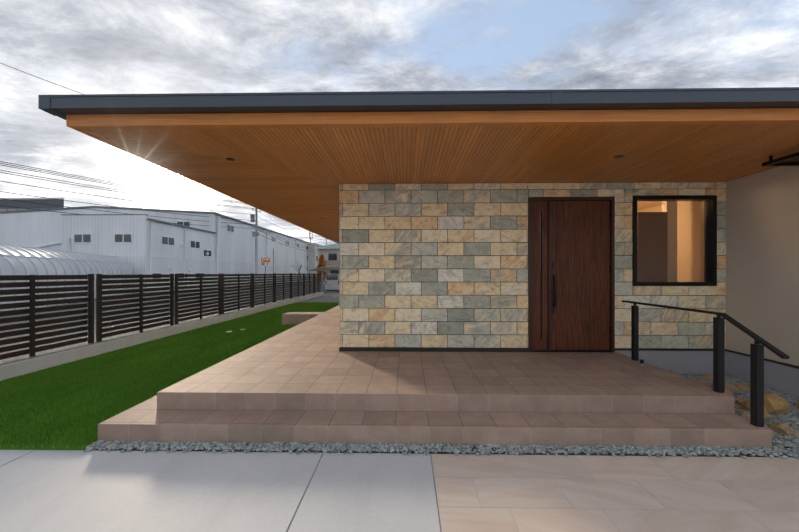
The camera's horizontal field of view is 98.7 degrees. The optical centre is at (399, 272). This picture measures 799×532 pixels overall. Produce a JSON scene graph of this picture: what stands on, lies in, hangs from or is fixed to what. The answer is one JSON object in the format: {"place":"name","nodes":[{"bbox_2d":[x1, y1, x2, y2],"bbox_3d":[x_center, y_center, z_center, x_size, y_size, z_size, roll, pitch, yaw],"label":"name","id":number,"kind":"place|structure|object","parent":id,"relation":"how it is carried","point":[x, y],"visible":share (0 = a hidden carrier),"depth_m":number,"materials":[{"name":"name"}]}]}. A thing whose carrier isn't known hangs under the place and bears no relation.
{"place":"outdoors","nodes":[
{"label":"outdoors","id":0,"kind":"place"},
{"bbox_2d":[0,198,63,210],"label":"dark building","id":1,"kind":"structure","parent":0,"point":[4,202],"depth_m":73.47,"materials":[{"name":"grey metal"}]},
{"bbox_2d":[301,295,338,302],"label":"back yard gravel","id":2,"kind":"structure","parent":0,"point":[328,298],"depth_m":19.60,"materials":[{"name":"grey gravel"}]},
{"bbox_2d":[307,243,338,283],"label":"houses","id":3,"kind":"structure","parent":0,"point":[330,253],"depth_m":61.84,"materials":[{"name":"white"}]},
{"bbox_2d":[0,281,707,531],"bbox_3d":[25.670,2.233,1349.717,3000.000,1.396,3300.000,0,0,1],"label":"ground","id":4,"kind":"structure","parent":0,"point":[323,290],"depth_m":15.25,"materials":[{"name":"concrete"}]},
{"bbox_2d":[0,243,135,310],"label":"polytunnel","id":5,"kind":"structure","parent":4,"relation":"on","point":[20,260],"depth_m":21.02,"materials":[{"name":"white plastic"}]},
{"bbox_2d":[0,194,309,292],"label":"warehouse","id":6,"kind":"structure","parent":4,"relation":"on","point":[142,241],"depth_m":45.86,"materials":[{"name":"white metal"}]},
{"bbox_2d":[0,292,323,380],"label":"concrete curb","id":7,"kind":"structure","parent":4,"relation":"on","point":[16,366],"depth_m":6.64,"materials":[{"name":"grey concrete"}]},
{"bbox_2d":[0,273,320,359],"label":"fence","id":8,"kind":"object","parent":7,"relation":"on","point":[32,303],"visible":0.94,"depth_m":6.83,"materials":[{"name":"grey paint"}]},
{"bbox_2d":[0,63,335,284],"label":"power lines","id":9,"kind":"object","parent":4,"relation":"on","point":[253,217],"visible":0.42,"depth_m":40.28,"materials":[{"name":"silver metal"}]},
{"bbox_2d":[0,302,338,449],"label":"lawn","id":10,"kind":"structure","parent":4,"relation":"on","point":[36,448],"depth_m":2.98,"materials":[{"name":"green plant"}]},
{"bbox_2d":[122,275,308,293],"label":"guard fence","id":11,"kind":"object","parent":4,"relation":"on","point":[197,281],"visible":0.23,"depth_m":40.14,"materials":[{"name":"green"}]},
{"bbox_2d":[0,450,439,531],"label":"concrete driveway","id":12,"kind":"structure","parent":4,"relation":"on","point":[98,491],"depth_m":2.40,"materials":[{"name":"grey concrete"}]},
{"bbox_2d":[261,258,269,273],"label":"parking sign","id":13,"kind":"object","parent":4,"relation":"on","point":[265,262],"visible":0.98,"depth_m":47.32,"materials":[{"name":"white"}]},
{"bbox_2d":[315,254,326,287],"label":"orange tree","id":14,"kind":"object","parent":4,"relation":"on","point":[321,262],"visible":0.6,"depth_m":44.85,"materials":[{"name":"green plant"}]},
{"bbox_2d":[307,266,338,288],"bbox_3d":[-6.384,0.631,36.565,5.219,2.600,6.050,0,0,1],"label":"carport","id":15,"kind":"object","parent":4,"relation":"on","point":[322,269],"visible":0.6,"depth_m":36.21,"materials":[{"name":"grey metal"}]},
{"bbox_2d":[320,276,338,292],"bbox_3d":[-2.972,0.871,23.323,4.812,1.320,0.044,0,0,1],"label":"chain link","id":16,"kind":"object","parent":4,"relation":"on","point":[330,282],"visible":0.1,"depth_m":23.35,"materials":[{"name":"grey metal"}]},
{"bbox_2d":[325,273,338,290],"bbox_3d":[-7.160,0.988,38.390,1.580,1.873,3.430,0,0,1],"label":"kei van","id":17,"kind":"object","parent":4,"relation":"on","point":[328,284],"visible":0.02,"depth_m":36.70,"materials":[{"name":"white metal"}]},
{"bbox_2d":[98,305,771,448],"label":"terrace","id":18,"kind":"structure","parent":4,"relation":"on","point":[304,380],"depth_m":3.38,"materials":[{"name":"tile"}]},
{"bbox_2d":[622,300,789,426],"bbox_3d":[3.209,0.878,3.889,0.060,0.966,2.125,0,0,1],"label":"handrail","id":19,"kind":"object","parent":18,"relation":"on","point":[757,382],"visible":1,"depth_m":3.40,"materials":[{"name":"black metal"}]},
{"bbox_2d":[83,373,798,459],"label":"gravel stones","id":20,"kind":"object","parent":4,"relation":"on","point":[780,441],"visible":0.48,"depth_m":2.97,"materials":[{"name":"grey gravel"}]},
{"bbox_2d":[669,371,798,436],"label":"rocks","id":21,"kind":"object","parent":20,"relation":"on","point":[774,404],"visible":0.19,"depth_m":3.68,"materials":[{"name":"beige stone"}]},
{"bbox_2d":[339,166,798,396],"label":"exterior wall","id":22,"kind":"structure","parent":4,"relation":"on","point":[762,254],"depth_m":4.73,"materials":[{"name":"grey"}]},
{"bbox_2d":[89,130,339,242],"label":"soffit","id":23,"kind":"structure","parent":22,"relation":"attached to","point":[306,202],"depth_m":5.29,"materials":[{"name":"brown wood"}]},
{"bbox_2d":[38,87,798,119],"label":"roof edge","id":24,"kind":"object","parent":22,"relation":"on","point":[62,106],"visible":0.27,"depth_m":3.00,"materials":[{"name":"grey metal"}]},
{"bbox_2d":[66,108,798,243],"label":"fascia","id":25,"kind":"structure","parent":22,"relation":"attached to","point":[83,123],"depth_m":3.11,"materials":[{"name":"brown wood"}]},
{"bbox_2d":[89,124,798,183],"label":"soffit","id":26,"kind":"structure","parent":22,"relation":"on","point":[536,154],"depth_m":3.82,"materials":[{"name":"brown wood"}]},
{"bbox_2d":[226,155,623,218],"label":"recessed downlights","id":27,"kind":"object","parent":26,"relation":"in","point":[233,159],"visible":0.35,"depth_m":4.08,"materials":[{"name":"black metal"}]},
{"bbox_2d":[339,182,725,348],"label":"stone tiles","id":28,"kind":"object","parent":22,"relation":"on","point":[383,289],"visible":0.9,"depth_m":5.21,"materials":[{"name":"beige stone"}]},
{"bbox_2d":[528,197,614,351],"bbox_3d":[2.591,0.023,5.238,1.278,2.336,0.150,0,0,1],"label":"door","id":29,"kind":"structure","parent":22,"relation":"attached to","point":[571,243],"depth_m":5.20,"materials":[{"name":"brown wood"}]},
{"bbox_2d":[553,275,556,306],"bbox_3d":[2.334,0.271,5.168,0.028,0.487,0.081,0,0,1],"label":"door handle","id":30,"kind":"object","parent":29,"relation":"attached to","point":[555,290],"visible":0.98,"depth_m":5.15,"materials":[{"name":"black metal"}]},
{"bbox_2d":[637,201,703,281],"bbox_3d":[3.971,-0.059,6.557,2.076,2.500,2.420,0,0,1],"label":"room interior","id":31,"kind":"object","parent":22,"relation":"on","point":[651,248],"depth_m":5.79,"materials":[{"name":"beige"}]},
{"bbox_2d":[632,195,716,285],"bbox_3d":[4.120,-0.484,5.197,1.226,1.350,0.135,0,0,1],"label":"window frame","id":32,"kind":"object","parent":22,"relation":"attached to","point":[711,240],"visible":0.71,"depth_m":5.14,"materials":[{"name":"black metal"}]},
{"bbox_2d":[637,200,706,281],"bbox_3d":[4.121,-0.484,5.237,1.116,1.240,0.006,0,0,1],"label":"window glass","id":33,"kind":"object","parent":32,"relation":"in","point":[702,209],"visible":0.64,"depth_m":5.24,"materials":[{"name":"clear glass"}]},
{"bbox_2d":[762,152,798,165],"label":"ceiling rack","id":34,"kind":"object","parent":22,"relation":"on","point":[780,161],"visible":1,"depth_m":3.96,"materials":[{"name":"black metal"}]},
{"bbox_2d":[431,454,798,531],"bbox_3d":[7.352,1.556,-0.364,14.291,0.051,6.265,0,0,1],"label":"pavers","id":35,"kind":"object","parent":4,"relation":"on","point":[764,491],"visible":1,"depth_m":2.38,"materials":[{"name":"concrete"}]},
{"bbox_2d":[0,0,798,245],"label":"sky","id":36,"kind":"structure","parent":0,"point":[82,46],"materials":[{"name":"grey"}]}
]}

